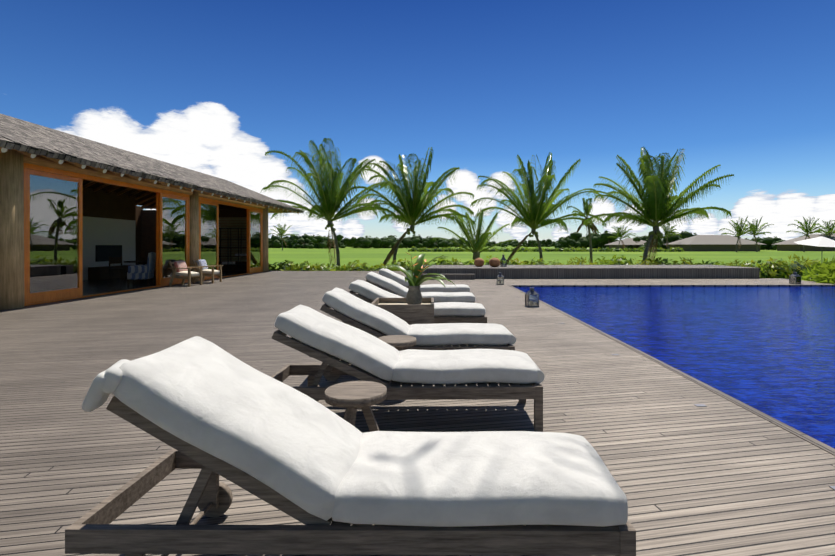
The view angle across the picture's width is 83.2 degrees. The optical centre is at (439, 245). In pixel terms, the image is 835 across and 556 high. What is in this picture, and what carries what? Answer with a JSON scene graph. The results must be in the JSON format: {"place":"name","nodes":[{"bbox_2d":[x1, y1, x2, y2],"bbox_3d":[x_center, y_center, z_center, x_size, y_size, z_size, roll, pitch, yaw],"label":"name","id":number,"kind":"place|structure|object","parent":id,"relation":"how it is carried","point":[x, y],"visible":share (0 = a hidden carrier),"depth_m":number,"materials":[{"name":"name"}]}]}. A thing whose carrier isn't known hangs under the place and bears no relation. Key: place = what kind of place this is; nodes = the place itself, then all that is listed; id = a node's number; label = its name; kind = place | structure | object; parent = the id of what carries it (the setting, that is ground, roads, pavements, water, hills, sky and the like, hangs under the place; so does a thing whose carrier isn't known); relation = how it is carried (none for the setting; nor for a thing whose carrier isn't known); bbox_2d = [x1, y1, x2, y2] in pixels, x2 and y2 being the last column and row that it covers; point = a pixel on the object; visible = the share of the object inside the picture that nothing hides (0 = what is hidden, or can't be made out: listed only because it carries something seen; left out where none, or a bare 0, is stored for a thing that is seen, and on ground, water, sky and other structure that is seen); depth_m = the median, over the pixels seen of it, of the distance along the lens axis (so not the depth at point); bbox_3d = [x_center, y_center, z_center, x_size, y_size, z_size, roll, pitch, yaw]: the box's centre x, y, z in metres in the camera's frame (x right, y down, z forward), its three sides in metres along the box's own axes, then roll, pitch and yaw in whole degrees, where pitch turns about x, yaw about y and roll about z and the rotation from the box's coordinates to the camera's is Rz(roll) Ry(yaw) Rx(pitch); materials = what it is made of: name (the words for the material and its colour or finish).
{"place":"outdoors","nodes":[
{"label":"outdoors","id":0,"kind":"place"},
{"bbox_2d":[219,219,246,260],"bbox_3d":[-10.793,-0.300,25.448,2.550,2.400,0.020,0,0,1],"label":"window blind","id":1,"kind":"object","parent":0,"point":[232,238],"depth_m":25.45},
{"bbox_2d":[0,0,834,242],"label":"sky","id":2,"kind":"structure","parent":0,"point":[746,88],"materials":[{"name":"blue"}]},
{"bbox_2d":[268,246,834,269],"bbox_3d":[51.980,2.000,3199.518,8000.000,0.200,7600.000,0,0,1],"label":"ground","id":3,"kind":"structure","parent":0,"point":[372,256],"depth_m":86.00,"materials":[{"name":"green plant"}]},
{"bbox_2d":[83,187,246,295],"bbox_3d":[-13.050,-0.450,14.253,7.200,4.700,22.600,0,0,1],"label":"interior","id":4,"kind":"object","parent":3,"relation":"on","point":[123,225],"visible":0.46,"depth_m":20.19,"materials":[{"name":"grey paint"}]},
{"bbox_2d":[109,252,155,284],"bbox_3d":[-11.616,0.834,16.848,2.818,1.153,10.965,0,0,1],"label":"interior furniture","id":5,"kind":"object","parent":4,"relation":"in","point":[143,268],"visible":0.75,"depth_m":16.73,"materials":[{"name":"fabric"}]},
{"bbox_2d":[142,204,246,209],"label":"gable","id":6,"kind":"structure","parent":4,"relation":"on","point":[223,207],"depth_m":25.43,"materials":[{"name":"brown wood"}]},
{"bbox_2d":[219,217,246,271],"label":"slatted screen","id":7,"kind":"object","parent":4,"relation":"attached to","point":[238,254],"depth_m":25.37,"materials":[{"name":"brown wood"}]},
{"bbox_2d":[0,271,834,555],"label":"deck","id":8,"kind":"structure","parent":3,"relation":"on","point":[718,475],"depth_m":3.73,"materials":[{"name":"grey wood"}]},
{"bbox_2d":[0,149,268,309],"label":"columns","id":9,"kind":"structure","parent":8,"relation":"on","point":[11,229],"depth_m":10.32,"materials":[{"name":"brown wood"}]},
{"bbox_2d":[0,151,281,212],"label":"beams","id":10,"kind":"structure","parent":9,"relation":"on","point":[49,163],"depth_m":13.87,"materials":[{"name":"brown wood"}]},
{"bbox_2d":[0,147,299,213],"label":"rafters","id":11,"kind":"object","parent":10,"relation":"on","point":[58,161],"visible":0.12,"depth_m":18.55,"materials":[{"name":"brown wood"}]},
{"bbox_2d":[0,114,303,212],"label":"roof","id":12,"kind":"structure","parent":11,"relation":"on","point":[24,136],"depth_m":14.14,"materials":[{"name":"grey wood"}]},
{"bbox_2d":[24,163,262,305],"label":"door frames","id":13,"kind":"structure","parent":8,"relation":"on","point":[49,296],"depth_m":12.91,"materials":[{"name":"brown wood"}]},
{"bbox_2d":[30,174,260,292],"bbox_3d":[-9.493,-0.265,17.706,0.078,2.780,13.550,0,0,1],"label":"door glass","id":14,"kind":"object","parent":13,"relation":"in","point":[53,234],"visible":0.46,"depth_m":12.05,"materials":[{"name":"clear glass"}]},
{"bbox_2d":[168,260,222,286],"bbox_3d":[-8.722,0.972,16.865,0.969,0.877,2.087,0,0,1],"label":"wooden armchair","id":15,"kind":"object","parent":8,"relation":"on","point":[189,276],"visible":0.69,"depth_m":16.51,"materials":[{"name":"brown wood"}]},
{"bbox_2d":[174,260,187,271],"bbox_3d":[-8.966,0.740,16.251,0.238,0.417,0.500,0,0,5],"label":"throw pillow","id":16,"kind":"object","parent":15,"relation":"on","point":[180,264],"visible":0.75,"depth_m":16.14,"materials":[{"name":"pink fabric"}]},
{"bbox_2d":[175,269,219,275],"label":"seat cushions","id":17,"kind":"object","parent":15,"relation":"on","point":[204,271],"visible":0.73,"depth_m":16.33,"materials":[{"name":"beige fabric"}]},
{"bbox_2d":[197,259,207,269],"bbox_3d":[-8.846,0.740,17.495,0.253,0.417,0.505,0,0,1],"label":"throw pillow","id":18,"kind":"object","parent":15,"relation":"on","point":[201,262],"visible":0.77,"depth_m":17.38,"materials":[{"name":"white fabric"}]},
{"bbox_2d":[65,280,635,555],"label":"lounge chair frames","id":19,"kind":"structure","parent":8,"relation":"on","point":[93,531],"depth_m":1.76,"materials":[{"name":"grey wood"}]},
{"bbox_2d":[82,268,627,526],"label":"lounge chair cushions","id":20,"kind":"object","parent":19,"relation":"on","point":[306,453],"visible":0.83,"depth_m":1.92,"materials":[{"name":"white fabric"}]},
{"bbox_2d":[325,335,415,431],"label":"side tables","id":21,"kind":"object","parent":8,"relation":"on","point":[351,397],"visible":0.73,"depth_m":2.91,"materials":[{"name":"brown wood"}]},
{"bbox_2d":[369,285,433,346],"bbox_3d":[-0.479,0.965,6.218,0.827,0.870,0.827,0,0,1],"label":"planter","id":22,"kind":"object","parent":8,"relation":"on","point":[413,307],"visible":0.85,"depth_m":5.82,"materials":[{"name":"brown wood"}]},
{"bbox_2d":[382,253,455,287],"bbox_3d":[-0.319,0.337,6.280,1.072,0.488,0.733,0,0,18],"label":"potted plant","id":23,"kind":"object","parent":22,"relation":"in","point":[415,279],"visible":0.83,"depth_m":6.20,"materials":[{"name":"green plant"}]},
{"bbox_2d":[534,307,834,489],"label":"deck lights","id":24,"kind":"object","parent":8,"relation":"on","point":[703,405],"visible":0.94,"depth_m":4.08,"materials":[{"name":"silver metal"}]},
{"bbox_2d":[260,138,733,269],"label":"palms","id":25,"kind":"object","parent":3,"relation":"on","point":[657,199],"visible":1,"depth_m":34.39,"materials":[{"name":"green plant"}]},
{"bbox_2d":[268,231,805,249],"bbox_3d":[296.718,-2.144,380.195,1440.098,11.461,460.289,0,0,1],"label":"trees","id":26,"kind":"object","parent":3,"relation":"on","point":[575,239],"visible":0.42,"depth_m":263.54,"materials":[{"name":"green plant"}]},
{"bbox_2d":[406,246,684,251],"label":"hedge","id":27,"kind":"object","parent":3,"relation":"on","point":[526,249],"visible":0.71,"depth_m":136.89,"materials":[{"name":"green plant"}]},
{"bbox_2d":[268,254,834,283],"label":"shrubs","id":28,"kind":"object","parent":3,"relation":"on","point":[819,271],"visible":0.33,"depth_m":24.29,"materials":[{"name":"green plant"}]},
{"bbox_2d":[268,216,834,251],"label":"palms","id":29,"kind":"object","parent":3,"relation":"on","point":[806,227],"visible":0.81,"depth_m":133.28,"materials":[{"name":"green plant"}]},
{"bbox_2d":[421,265,759,279],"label":"wall","id":30,"kind":"structure","parent":3,"relation":"on","point":[461,272],"depth_m":19.60,"materials":[{"name":"grey stone"}]},
{"bbox_2d":[474,258,499,266],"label":"decorative pots","id":31,"kind":"object","parent":30,"relation":"on","point":[493,262],"visible":1,"depth_m":20.53,"materials":[{"name":"ceramic"}]},
{"bbox_2d":[606,234,834,250],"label":"houses","id":32,"kind":"structure","parent":3,"relation":"on","point":[711,243],"depth_m":145.17,"materials":[{"name":"grey"}]},
{"bbox_2d":[795,236,834,246],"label":"parasol","id":33,"kind":"object","parent":3,"relation":"on","point":[821,241],"visible":0.8,"depth_m":38.85,"materials":[{"name":"white fabric"}]},
{"bbox_2d":[508,285,834,455],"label":"pool border","id":34,"kind":"object","parent":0,"point":[807,438],"visible":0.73,"depth_m":4.36,"materials":[{"name":"grey stone"}]},
{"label":"pool","id":35,"kind":"structure","parent":0,"visible":0},
{"bbox_2d":[515,287,834,448],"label":"water","id":36,"kind":"structure","parent":35,"relation":"in","point":[769,351],"depth_m":7.65,"materials":[{"name":"blue liquid"}]}
]}

